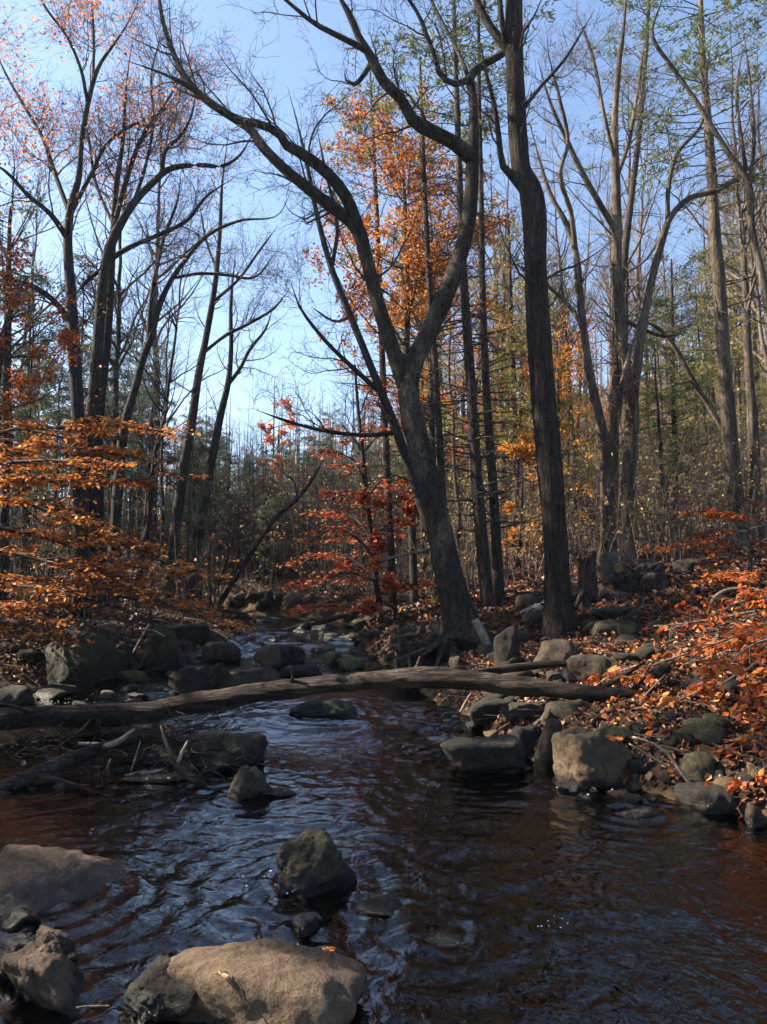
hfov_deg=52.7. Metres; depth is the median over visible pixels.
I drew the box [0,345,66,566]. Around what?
hemlock tree
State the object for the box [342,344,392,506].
bare tree
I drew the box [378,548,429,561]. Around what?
stick
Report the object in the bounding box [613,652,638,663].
stone
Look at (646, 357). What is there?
bare tree
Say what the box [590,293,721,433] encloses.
leaning tree
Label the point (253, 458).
hemlock tree
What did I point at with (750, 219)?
slender tree
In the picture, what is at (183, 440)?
autumn tree
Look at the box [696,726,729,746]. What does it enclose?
stone
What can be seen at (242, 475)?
hemlock tree
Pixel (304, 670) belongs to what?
boulder
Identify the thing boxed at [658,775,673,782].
stone
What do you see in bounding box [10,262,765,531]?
woods
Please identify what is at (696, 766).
boulder
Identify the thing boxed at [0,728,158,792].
driftwood log
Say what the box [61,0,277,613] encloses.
arching tree
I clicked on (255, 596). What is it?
stone
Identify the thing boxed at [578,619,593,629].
stone
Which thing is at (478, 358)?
bare tree
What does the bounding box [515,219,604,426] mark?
bare tree
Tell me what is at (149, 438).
hemlock tree
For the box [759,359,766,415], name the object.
hemlock tree
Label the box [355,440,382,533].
hemlock tree
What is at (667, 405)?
hemlock tree
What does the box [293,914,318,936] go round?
boulder
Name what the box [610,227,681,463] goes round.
bare tree
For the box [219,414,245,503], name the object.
bare tree
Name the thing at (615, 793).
stone
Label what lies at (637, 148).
pine tree
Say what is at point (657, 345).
bare tree
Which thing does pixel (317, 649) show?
stone
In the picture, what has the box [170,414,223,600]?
hemlock tree
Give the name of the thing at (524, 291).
bare tree
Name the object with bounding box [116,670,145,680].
boulder
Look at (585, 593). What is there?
tree stump
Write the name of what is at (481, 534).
pine tree
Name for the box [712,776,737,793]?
stone
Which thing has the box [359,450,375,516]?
hemlock tree
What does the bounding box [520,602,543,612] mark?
stone
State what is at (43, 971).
boulder
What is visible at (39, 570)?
undergrowth
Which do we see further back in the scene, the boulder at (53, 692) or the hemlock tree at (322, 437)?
the hemlock tree at (322, 437)
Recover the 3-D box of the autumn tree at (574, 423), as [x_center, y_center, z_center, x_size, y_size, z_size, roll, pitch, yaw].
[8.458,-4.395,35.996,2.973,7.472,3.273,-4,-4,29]
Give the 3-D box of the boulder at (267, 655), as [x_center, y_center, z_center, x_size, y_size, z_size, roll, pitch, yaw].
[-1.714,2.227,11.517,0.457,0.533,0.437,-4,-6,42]
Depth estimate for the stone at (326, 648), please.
13.61 m
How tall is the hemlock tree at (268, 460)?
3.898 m
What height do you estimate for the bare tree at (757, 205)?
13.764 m
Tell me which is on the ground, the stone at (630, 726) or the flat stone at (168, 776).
the stone at (630, 726)
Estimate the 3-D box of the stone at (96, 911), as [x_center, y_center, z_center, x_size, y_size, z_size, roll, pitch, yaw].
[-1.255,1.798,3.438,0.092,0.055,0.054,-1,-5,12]
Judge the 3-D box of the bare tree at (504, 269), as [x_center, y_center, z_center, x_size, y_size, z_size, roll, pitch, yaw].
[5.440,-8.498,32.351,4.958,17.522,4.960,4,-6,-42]
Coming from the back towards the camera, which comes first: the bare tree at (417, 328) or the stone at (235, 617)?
the bare tree at (417, 328)
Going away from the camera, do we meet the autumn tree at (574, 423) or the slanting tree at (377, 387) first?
the slanting tree at (377, 387)
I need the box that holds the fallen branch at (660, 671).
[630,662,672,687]
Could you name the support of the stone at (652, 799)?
in the water
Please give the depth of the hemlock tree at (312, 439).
24.34 m
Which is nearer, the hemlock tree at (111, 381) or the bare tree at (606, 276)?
the hemlock tree at (111, 381)
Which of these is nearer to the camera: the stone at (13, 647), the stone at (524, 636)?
the stone at (524, 636)
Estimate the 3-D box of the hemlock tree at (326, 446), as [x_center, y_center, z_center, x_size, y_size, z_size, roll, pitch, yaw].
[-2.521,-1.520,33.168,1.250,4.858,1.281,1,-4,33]
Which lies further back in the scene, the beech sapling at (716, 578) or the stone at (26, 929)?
the beech sapling at (716, 578)
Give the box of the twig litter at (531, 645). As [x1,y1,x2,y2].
[0,537,766,801]
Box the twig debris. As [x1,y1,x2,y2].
[0,703,270,785]
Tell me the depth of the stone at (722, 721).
5.56 m
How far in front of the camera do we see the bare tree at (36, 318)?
20.70 m
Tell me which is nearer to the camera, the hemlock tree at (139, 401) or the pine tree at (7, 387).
the pine tree at (7, 387)
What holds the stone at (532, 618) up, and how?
on the ground
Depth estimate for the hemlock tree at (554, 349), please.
23.20 m
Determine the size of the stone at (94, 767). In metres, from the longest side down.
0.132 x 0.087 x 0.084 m
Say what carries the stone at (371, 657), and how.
on the ground
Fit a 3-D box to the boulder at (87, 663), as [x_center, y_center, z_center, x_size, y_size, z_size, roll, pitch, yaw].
[-4.098,2.074,10.220,1.278,0.764,1.048,0,-5,0]
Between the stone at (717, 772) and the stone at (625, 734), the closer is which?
the stone at (717, 772)
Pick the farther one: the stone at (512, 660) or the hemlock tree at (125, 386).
the hemlock tree at (125, 386)
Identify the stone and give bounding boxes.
[0,790,10,794]
[9,644,21,651]
[17,649,43,663]
[18,925,34,932]
[49,916,58,919]
[53,782,64,787]
[65,951,78,960]
[71,634,81,639]
[71,700,91,704]
[86,948,105,956]
[91,765,103,769]
[91,908,102,916]
[99,690,116,697]
[113,768,124,772]
[117,770,189,782]
[120,686,137,690]
[125,639,143,644]
[125,698,143,702]
[126,675,148,681]
[127,692,148,698]
[150,686,165,688]
[183,652,196,657]
[219,614,241,621]
[225,621,238,628]
[228,594,244,607]
[230,611,250,622]
[233,592,248,599]
[240,637,255,640]
[245,592,265,600]
[254,618,275,622]
[255,598,276,610]
[264,592,272,598]
[264,614,281,617]
[265,637,278,641]
[273,592,286,600]
[282,593,300,609]
[288,636,304,641]
[293,628,308,631]
[296,624,306,628]
[298,617,311,619]
[302,593,317,604]
[308,647,324,652]
[311,625,326,629]
[317,607,333,617]
[321,645,335,651]
[325,632,337,634]
[343,616,356,621]
[343,620,354,627]
[344,634,356,639]
[347,647,367,653]
[350,619,366,627]
[353,640,360,646]
[357,631,371,639]
[358,641,366,646]
[361,639,369,644]
[363,615,376,621]
[367,654,376,660]
[369,608,391,617]
[370,663,382,669]
[377,616,386,622]
[378,650,384,655]
[383,624,396,634]
[383,652,394,661]
[390,634,404,644]
[393,643,401,649]
[398,626,415,633]
[403,632,418,638]
[416,625,425,634]
[422,632,437,640]
[433,622,440,630]
[448,656,463,667]
[466,721,483,728]
[477,643,493,658]
[481,691,494,697]
[485,651,493,661]
[493,693,508,698]
[501,657,522,664]
[501,702,541,721]
[504,670,533,676]
[504,696,515,701]
[508,713,518,722]
[515,594,539,606]
[517,630,536,643]
[521,613,542,625]
[527,710,541,718]
[532,669,544,678]
[546,671,565,682]
[550,699,584,719]
[563,719,573,724]
[576,614,587,620]
[576,648,585,654]
[576,792,591,800]
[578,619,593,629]
[587,706,601,712]
[589,789,598,792]
[590,619,616,636]
[590,713,604,725]
[597,724,607,731]
[600,727,636,745]
[607,789,628,797]
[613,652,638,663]
[615,784,630,791]
[615,793,642,802]
[615,808,658,817]
[617,620,639,636]
[617,634,636,644]
[625,721,637,729]
[627,608,643,618]
[627,758,648,774]
[629,736,646,744]
[633,723,650,735]
[634,643,664,661]
[645,797,656,801]
[648,610,659,616]
[651,647,664,659]
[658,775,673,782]
[660,710,678,720]
[662,736,679,746]
[667,596,679,603]
[672,618,681,623]
[672,728,698,745]
[680,679,690,689]
[682,717,719,741]
[688,677,715,695]
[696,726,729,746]
[699,627,713,636]
[703,713,733,728]
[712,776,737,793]
[714,768,723,776]
[718,679,742,694]
[736,771,757,785]
[737,789,753,799]
[747,764,765,778]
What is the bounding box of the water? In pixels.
[0,614,766,1023]
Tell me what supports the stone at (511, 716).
on the ground
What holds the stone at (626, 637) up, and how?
on the ground
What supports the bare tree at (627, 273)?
on the ground
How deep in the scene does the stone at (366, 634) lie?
14.30 m
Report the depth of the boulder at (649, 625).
9.19 m
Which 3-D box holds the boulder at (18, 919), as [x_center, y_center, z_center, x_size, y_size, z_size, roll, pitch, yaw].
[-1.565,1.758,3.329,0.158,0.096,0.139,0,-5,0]
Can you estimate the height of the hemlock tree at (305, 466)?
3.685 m
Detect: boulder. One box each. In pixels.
[0,685,36,707]
[0,932,35,950]
[0,949,16,978]
[1,909,40,931]
[2,932,85,1017]
[33,684,76,699]
[36,925,75,953]
[40,641,127,685]
[84,636,116,645]
[97,622,123,634]
[115,644,136,669]
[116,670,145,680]
[123,955,196,1021]
[140,627,186,669]
[158,623,209,643]
[169,663,221,694]
[188,730,267,772]
[200,642,240,661]
[218,666,280,688]
[228,765,272,798]
[252,644,280,668]
[258,787,295,796]
[276,826,356,898]
[279,645,305,663]
[280,664,322,678]
[289,698,357,717]
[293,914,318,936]
[309,651,341,665]
[337,657,365,670]
[356,896,402,916]
[426,929,463,947]
[440,734,525,774]
[469,698,516,724]
[493,626,519,665]
[510,725,541,757]
[531,639,577,671]
[534,718,562,765]
[540,698,562,725]
[551,725,631,787]
[558,781,587,794]
[579,620,598,636]
[587,606,639,619]
[597,551,619,586]
[605,546,671,593]
[643,620,658,632]
[672,561,693,573]
[674,782,738,814]
[679,751,714,782]
[744,805,766,826]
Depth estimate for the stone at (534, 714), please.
6.92 m
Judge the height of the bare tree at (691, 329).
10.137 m
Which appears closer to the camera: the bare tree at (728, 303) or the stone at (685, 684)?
the stone at (685, 684)
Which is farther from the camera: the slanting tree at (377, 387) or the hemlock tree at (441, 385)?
the hemlock tree at (441, 385)
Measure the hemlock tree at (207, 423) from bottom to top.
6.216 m
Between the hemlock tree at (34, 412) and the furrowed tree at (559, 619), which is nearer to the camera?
the furrowed tree at (559, 619)
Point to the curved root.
(718, 594)
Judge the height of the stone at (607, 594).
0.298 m
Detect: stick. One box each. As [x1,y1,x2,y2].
[76,1005,109,1008]
[78,742,98,744]
[125,769,167,774]
[130,741,140,771]
[132,624,149,652]
[143,628,164,636]
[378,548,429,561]
[397,624,399,650]
[459,693,471,711]
[594,665,635,685]
[629,743,680,774]
[633,736,689,781]
[637,674,666,703]
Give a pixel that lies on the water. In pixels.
(664, 916)
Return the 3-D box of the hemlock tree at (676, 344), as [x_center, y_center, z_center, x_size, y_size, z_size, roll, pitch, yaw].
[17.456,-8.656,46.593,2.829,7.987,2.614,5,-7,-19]
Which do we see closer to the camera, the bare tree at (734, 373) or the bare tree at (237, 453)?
the bare tree at (734, 373)
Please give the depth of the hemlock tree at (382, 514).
23.86 m
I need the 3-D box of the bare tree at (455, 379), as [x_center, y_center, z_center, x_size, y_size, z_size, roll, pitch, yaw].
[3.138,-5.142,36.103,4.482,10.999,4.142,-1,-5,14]
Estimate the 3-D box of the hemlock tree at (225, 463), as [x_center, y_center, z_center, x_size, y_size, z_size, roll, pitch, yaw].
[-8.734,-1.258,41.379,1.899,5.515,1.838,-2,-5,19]
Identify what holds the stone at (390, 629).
on the ground
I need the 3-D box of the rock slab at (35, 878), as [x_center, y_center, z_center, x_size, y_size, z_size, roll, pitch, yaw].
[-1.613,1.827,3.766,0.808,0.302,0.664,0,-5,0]
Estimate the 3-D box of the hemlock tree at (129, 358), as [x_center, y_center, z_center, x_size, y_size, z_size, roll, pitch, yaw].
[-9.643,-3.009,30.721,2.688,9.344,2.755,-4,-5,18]
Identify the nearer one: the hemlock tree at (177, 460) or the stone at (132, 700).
the stone at (132, 700)
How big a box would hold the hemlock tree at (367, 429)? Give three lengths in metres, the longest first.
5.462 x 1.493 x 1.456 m
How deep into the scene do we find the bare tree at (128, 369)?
44.13 m
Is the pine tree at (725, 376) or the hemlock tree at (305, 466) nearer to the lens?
the pine tree at (725, 376)
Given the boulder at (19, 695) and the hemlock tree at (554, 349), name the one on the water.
the boulder at (19, 695)
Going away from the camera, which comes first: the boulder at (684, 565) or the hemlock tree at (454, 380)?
the boulder at (684, 565)
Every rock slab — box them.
[0,844,129,913]
[167,938,366,1023]
[566,654,628,682]
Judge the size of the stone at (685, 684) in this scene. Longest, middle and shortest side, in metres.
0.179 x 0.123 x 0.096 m
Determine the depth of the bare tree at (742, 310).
40.45 m
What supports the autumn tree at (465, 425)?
on the ground
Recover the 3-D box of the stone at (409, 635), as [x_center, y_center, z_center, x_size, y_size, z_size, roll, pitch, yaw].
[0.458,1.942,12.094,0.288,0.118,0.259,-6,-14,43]
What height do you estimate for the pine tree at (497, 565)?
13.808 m
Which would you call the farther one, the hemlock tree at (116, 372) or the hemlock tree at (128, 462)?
the hemlock tree at (128, 462)
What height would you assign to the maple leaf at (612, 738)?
0.031 m
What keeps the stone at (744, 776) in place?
on the ground
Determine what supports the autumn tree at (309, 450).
on the ground
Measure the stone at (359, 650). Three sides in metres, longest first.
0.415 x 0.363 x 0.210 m
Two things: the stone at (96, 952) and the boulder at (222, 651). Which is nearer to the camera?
the stone at (96, 952)
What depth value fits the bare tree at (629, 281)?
36.57 m
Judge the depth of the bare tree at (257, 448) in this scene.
41.66 m
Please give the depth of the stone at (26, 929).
3.27 m
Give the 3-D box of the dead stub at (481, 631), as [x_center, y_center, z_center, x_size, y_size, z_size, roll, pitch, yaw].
[1.219,1.568,9.604,0.247,0.500,0.109,0,-5,0]
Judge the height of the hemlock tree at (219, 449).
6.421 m
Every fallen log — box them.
[0,656,666,732]
[282,610,362,628]
[453,662,490,669]
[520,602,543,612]
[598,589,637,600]
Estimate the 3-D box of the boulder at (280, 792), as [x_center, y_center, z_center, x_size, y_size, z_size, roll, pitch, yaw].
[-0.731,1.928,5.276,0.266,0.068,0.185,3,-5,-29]
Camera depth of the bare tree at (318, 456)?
31.40 m
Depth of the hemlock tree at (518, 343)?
24.35 m
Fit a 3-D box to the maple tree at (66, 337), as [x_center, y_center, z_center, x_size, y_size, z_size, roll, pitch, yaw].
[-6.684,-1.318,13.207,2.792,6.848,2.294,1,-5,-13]
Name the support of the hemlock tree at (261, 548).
on the ground
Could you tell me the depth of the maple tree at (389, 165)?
17.47 m
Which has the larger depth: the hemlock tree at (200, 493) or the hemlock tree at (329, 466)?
the hemlock tree at (329, 466)
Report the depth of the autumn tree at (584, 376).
37.67 m
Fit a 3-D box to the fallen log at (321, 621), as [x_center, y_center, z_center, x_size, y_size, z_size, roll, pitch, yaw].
[-2.040,2.603,17.907,3.879,0.650,0.240,3,-6,-31]
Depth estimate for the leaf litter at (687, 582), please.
10.04 m
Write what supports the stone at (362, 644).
in the water
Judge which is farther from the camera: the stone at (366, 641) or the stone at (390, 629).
the stone at (366, 641)
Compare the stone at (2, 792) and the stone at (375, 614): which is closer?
the stone at (2, 792)
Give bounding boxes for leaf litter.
[0,488,766,810]
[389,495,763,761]
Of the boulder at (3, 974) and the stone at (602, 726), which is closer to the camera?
the boulder at (3, 974)
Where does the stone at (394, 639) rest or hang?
on the ground
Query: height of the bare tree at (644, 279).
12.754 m
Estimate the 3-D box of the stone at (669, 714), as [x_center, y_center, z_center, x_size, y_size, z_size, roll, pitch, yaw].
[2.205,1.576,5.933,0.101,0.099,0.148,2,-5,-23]
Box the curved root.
[707,587,746,614]
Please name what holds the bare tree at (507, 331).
on the ground
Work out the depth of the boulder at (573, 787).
5.31 m
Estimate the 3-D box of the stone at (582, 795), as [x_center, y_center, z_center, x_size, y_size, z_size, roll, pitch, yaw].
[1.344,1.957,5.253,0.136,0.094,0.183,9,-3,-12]
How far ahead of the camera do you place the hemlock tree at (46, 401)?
18.17 m
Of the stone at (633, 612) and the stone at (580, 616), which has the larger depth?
the stone at (580, 616)
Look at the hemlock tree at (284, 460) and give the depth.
27.82 m
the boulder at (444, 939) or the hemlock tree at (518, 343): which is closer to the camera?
the boulder at (444, 939)
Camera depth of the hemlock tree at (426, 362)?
22.09 m
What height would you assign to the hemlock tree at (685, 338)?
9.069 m
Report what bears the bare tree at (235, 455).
on the ground
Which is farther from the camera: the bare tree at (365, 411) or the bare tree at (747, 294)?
the bare tree at (365, 411)
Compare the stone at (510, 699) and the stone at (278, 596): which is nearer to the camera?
the stone at (510, 699)
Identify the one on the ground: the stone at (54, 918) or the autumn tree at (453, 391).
the autumn tree at (453, 391)
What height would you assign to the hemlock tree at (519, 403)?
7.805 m
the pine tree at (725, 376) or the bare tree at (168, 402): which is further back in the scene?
the bare tree at (168, 402)
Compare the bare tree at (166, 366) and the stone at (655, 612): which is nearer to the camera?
the stone at (655, 612)
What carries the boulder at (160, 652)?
on the ground
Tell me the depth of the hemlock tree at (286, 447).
30.47 m
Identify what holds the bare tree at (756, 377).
on the ground
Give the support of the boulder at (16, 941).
on the water
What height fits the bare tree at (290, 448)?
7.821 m
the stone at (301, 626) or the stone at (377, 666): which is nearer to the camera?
the stone at (377, 666)
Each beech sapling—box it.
[276,364,435,621]
[348,485,419,618]
[640,470,766,589]
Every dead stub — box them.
[472,618,490,644]
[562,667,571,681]
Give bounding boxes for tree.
[0,0,225,616]
[0,65,118,573]
[0,139,92,567]
[0,185,51,599]
[0,242,87,464]
[0,253,83,574]
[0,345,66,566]
[0,366,47,544]
[0,370,23,538]
[0,415,256,647]
[3,190,83,570]
[13,359,108,594]
[15,333,64,562]
[20,12,166,605]
[21,61,219,563]
[28,332,86,526]
[29,263,133,529]
[32,251,156,489]
[38,341,122,444]
[40,424,71,535]
[43,428,72,556]
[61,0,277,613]
[61,341,123,474]
[80,151,233,605]
[86,217,170,539]
[87,334,136,497]
[102,0,541,668]
[102,131,323,604]
[103,379,133,521]
[103,404,144,543]
[104,369,144,550]
[104,391,167,560]
[107,333,150,412]
[109,16,239,559]
[109,324,173,538]
[119,360,159,539]
[119,387,145,532]
[120,394,178,554]
[122,390,147,532]
[125,300,213,546]
[125,331,180,558]
[127,447,165,526]
[131,192,249,578]
[141,127,314,606]
[145,362,181,466]
[155,445,186,553]
[156,435,213,560]
[158,432,186,532]
[164,405,180,489]
[170,250,300,599]
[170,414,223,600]
[171,400,208,493]
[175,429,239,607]
[176,429,207,536]
[177,429,241,579]
[180,448,221,546]
[183,462,199,551]
[188,405,236,502]
[194,416,225,495]
[197,435,230,548]
[197,446,330,610]
[197,452,231,508]
[201,426,230,489]
[213,461,234,513]
[216,436,237,494]
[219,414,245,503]
[222,81,428,542]
[223,453,238,497]
[225,424,271,509]
[226,416,257,488]
[227,399,267,527]
[228,430,249,484]
[230,433,248,502]
[232,461,265,546]
[235,416,270,476]
[235,424,268,476]
[237,455,269,564]
[238,460,252,511]
[243,432,286,560]
[244,493,282,585]
[247,446,270,506]
[253,443,279,527]
[256,396,305,522]
[258,434,302,530]
[272,444,299,533]
[279,424,325,560]
[280,413,300,474]
[292,432,332,539]
[295,447,316,505]
[295,448,317,499]
[296,433,319,500]
[301,83,515,604]
[301,430,316,468]
[302,452,324,537]
[307,415,336,524]
[312,57,441,604]
[313,403,350,533]
[315,428,336,497]
[315,434,333,493]
[320,340,370,485]
[321,442,337,500]
[325,397,354,495]
[328,392,355,460]
[336,158,516,596]
[338,458,353,511]
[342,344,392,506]
[344,49,507,503]
[348,394,381,476]
[349,444,376,530]
[350,158,526,564]
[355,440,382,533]
[359,125,472,518]
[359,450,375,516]
[361,316,459,450]
[367,294,466,525]
[367,397,391,479]
[368,0,540,611]
[369,264,466,576]
[370,88,478,428]
[373,486,397,554]
[378,370,427,507]
[384,122,485,515]
[386,154,475,543]
[402,0,578,604]
[415,0,620,640]
[422,120,554,515]
[436,367,465,460]
[438,276,508,509]
[442,309,472,510]
[442,357,486,506]
[444,255,494,373]
[444,348,505,468]
[445,184,499,510]
[445,193,510,539]
[455,205,572,521]
[460,183,595,460]
[468,109,586,484]
[470,239,519,470]
[473,205,614,501]
[477,307,569,546]
[479,365,509,449]
[485,201,523,499]
[485,361,526,494]
[486,105,611,512]
[487,19,679,560]
[488,241,525,392]
[494,270,596,468]
[496,150,596,514]
[497,274,582,548]
[497,431,541,566]
[504,333,529,493]
[505,0,766,562]
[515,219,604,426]
[515,255,593,400]
[518,314,610,467]
[521,245,593,451]
[523,328,594,524]
[549,6,695,482]
[551,229,598,474]
[553,155,652,465]
[555,350,591,464]
[560,387,592,513]
[561,306,611,456]
[563,389,604,504]
[565,0,714,526]
[568,168,641,379]
[571,286,611,472]
[574,183,673,432]
[574,376,595,455]
[576,191,658,388]
[582,574,766,818]
[585,205,673,458]
[589,230,633,459]
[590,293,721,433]
[596,412,621,480]
[600,0,766,544]
[604,46,690,367]
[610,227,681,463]
[614,307,693,529]
[623,189,684,458]
[624,0,766,372]
[628,192,706,450]
[628,240,680,360]
[629,216,692,456]
[629,247,719,501]
[632,231,679,442]
[640,1,766,541]
[649,308,687,379]
[655,259,731,437]
[664,167,741,444]
[665,258,714,438]
[665,272,733,454]
[666,68,766,468]
[671,210,725,415]
[672,425,715,505]
[674,25,766,462]
[676,223,742,367]
[676,339,687,427]
[677,290,716,443]
[677,370,722,451]
[685,98,766,414]
[685,240,757,434]
[687,147,754,324]
[687,149,766,512]
[688,205,713,357]
[696,177,765,394]
[698,220,765,448]
[704,170,762,422]
[706,347,764,417]
[718,133,766,434]
[721,108,766,306]
[730,330,766,447]
[733,382,746,446]
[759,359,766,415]
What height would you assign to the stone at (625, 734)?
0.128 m
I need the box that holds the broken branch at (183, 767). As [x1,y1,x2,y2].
[151,725,207,785]
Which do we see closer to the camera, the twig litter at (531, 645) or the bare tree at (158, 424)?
the twig litter at (531, 645)
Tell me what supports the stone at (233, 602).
on the ground
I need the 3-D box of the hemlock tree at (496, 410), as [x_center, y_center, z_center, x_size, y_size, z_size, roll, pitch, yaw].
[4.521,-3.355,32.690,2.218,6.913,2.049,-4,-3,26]
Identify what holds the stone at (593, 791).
in the water
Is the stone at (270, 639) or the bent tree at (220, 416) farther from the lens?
the bent tree at (220, 416)
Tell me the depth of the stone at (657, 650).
7.59 m
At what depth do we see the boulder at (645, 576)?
11.26 m
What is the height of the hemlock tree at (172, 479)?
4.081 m
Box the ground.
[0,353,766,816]
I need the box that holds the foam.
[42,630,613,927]
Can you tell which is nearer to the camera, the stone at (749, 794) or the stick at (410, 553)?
the stone at (749, 794)
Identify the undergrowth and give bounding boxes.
[0,439,327,638]
[128,444,424,604]
[379,339,766,602]
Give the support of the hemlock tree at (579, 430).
on the ground
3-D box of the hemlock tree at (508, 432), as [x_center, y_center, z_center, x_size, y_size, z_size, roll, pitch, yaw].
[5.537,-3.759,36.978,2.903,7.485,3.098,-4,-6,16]
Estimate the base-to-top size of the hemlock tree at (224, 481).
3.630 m
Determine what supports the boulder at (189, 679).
on the water
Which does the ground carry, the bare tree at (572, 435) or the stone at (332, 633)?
the bare tree at (572, 435)
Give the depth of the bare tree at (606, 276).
46.70 m
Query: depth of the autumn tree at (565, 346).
25.07 m
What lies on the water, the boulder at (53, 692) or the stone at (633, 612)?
the boulder at (53, 692)
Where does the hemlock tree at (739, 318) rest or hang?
on the ground
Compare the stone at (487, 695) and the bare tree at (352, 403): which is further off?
the bare tree at (352, 403)
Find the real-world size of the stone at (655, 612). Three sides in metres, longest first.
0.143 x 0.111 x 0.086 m
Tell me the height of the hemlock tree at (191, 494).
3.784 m
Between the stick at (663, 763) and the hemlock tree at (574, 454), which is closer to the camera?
the stick at (663, 763)
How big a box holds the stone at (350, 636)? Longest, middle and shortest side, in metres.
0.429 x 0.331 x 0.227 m
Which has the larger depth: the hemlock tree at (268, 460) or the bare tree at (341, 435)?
the bare tree at (341, 435)
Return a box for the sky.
[0,0,766,515]
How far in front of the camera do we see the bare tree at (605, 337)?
49.81 m
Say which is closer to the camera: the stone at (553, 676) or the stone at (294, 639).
the stone at (553, 676)
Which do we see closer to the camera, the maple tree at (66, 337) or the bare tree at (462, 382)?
the maple tree at (66, 337)
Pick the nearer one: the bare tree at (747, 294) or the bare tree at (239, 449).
the bare tree at (747, 294)
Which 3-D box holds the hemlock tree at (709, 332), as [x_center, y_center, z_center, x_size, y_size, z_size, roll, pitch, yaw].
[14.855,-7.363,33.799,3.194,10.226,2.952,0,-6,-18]
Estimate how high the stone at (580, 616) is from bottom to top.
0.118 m
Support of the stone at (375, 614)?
on the ground
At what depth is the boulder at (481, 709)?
7.39 m
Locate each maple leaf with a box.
[214,970,229,976]
[322,946,335,950]
[608,736,623,740]
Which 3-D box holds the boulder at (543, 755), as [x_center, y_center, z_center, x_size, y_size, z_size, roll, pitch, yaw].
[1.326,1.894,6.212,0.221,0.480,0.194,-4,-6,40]
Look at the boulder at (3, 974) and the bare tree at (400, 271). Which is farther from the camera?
the bare tree at (400, 271)
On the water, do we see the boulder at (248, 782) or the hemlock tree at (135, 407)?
the boulder at (248, 782)
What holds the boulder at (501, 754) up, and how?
on the water
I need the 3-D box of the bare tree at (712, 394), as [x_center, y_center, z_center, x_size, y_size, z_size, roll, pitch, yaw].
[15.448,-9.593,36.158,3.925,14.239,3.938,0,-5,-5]
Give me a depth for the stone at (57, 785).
5.51 m
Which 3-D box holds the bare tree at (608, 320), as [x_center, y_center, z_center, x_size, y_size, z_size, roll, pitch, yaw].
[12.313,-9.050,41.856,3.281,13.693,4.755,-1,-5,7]
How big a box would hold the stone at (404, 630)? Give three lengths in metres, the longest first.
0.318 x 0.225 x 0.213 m
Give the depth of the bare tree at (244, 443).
35.44 m
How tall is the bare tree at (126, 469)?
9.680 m
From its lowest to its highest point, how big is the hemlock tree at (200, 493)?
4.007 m
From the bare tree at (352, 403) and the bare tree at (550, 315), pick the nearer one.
the bare tree at (550, 315)
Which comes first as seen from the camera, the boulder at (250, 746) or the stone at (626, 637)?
the boulder at (250, 746)
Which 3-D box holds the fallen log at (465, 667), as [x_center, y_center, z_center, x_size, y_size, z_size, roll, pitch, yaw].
[1.579,1.857,9.076,1.587,0.215,0.184,0,-5,0]
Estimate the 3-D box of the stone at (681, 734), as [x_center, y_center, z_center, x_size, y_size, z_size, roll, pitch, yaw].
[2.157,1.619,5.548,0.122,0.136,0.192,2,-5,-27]
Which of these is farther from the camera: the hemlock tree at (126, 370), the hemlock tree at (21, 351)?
the hemlock tree at (126, 370)
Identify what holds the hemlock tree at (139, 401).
on the ground
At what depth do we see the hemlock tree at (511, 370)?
23.79 m
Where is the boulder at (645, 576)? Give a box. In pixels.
[605,546,671,593]
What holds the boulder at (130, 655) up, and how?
on the ground
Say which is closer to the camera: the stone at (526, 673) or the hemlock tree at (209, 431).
the stone at (526, 673)
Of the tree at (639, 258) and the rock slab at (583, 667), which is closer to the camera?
the rock slab at (583, 667)
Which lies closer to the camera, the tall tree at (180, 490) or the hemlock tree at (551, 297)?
the tall tree at (180, 490)
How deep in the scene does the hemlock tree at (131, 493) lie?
28.26 m
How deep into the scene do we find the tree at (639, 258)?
31.74 m
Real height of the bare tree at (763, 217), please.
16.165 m
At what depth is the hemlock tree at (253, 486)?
24.83 m
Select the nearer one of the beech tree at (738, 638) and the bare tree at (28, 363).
the beech tree at (738, 638)
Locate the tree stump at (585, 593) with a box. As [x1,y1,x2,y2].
[572,550,602,608]
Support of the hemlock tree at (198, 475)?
on the ground
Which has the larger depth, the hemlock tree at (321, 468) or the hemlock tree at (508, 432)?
the hemlock tree at (508, 432)
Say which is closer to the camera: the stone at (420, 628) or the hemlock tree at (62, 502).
the stone at (420, 628)
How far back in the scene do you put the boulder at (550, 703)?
6.75 m
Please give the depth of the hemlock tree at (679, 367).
43.85 m
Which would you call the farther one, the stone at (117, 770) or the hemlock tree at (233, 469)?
the hemlock tree at (233, 469)
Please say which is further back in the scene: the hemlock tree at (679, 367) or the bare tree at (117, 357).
the hemlock tree at (679, 367)
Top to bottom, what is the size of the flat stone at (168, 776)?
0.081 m
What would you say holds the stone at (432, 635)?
on the ground
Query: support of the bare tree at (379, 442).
on the ground
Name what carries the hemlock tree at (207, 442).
on the ground
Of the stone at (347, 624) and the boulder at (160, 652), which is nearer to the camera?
the boulder at (160, 652)
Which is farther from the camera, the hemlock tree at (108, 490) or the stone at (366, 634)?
the hemlock tree at (108, 490)

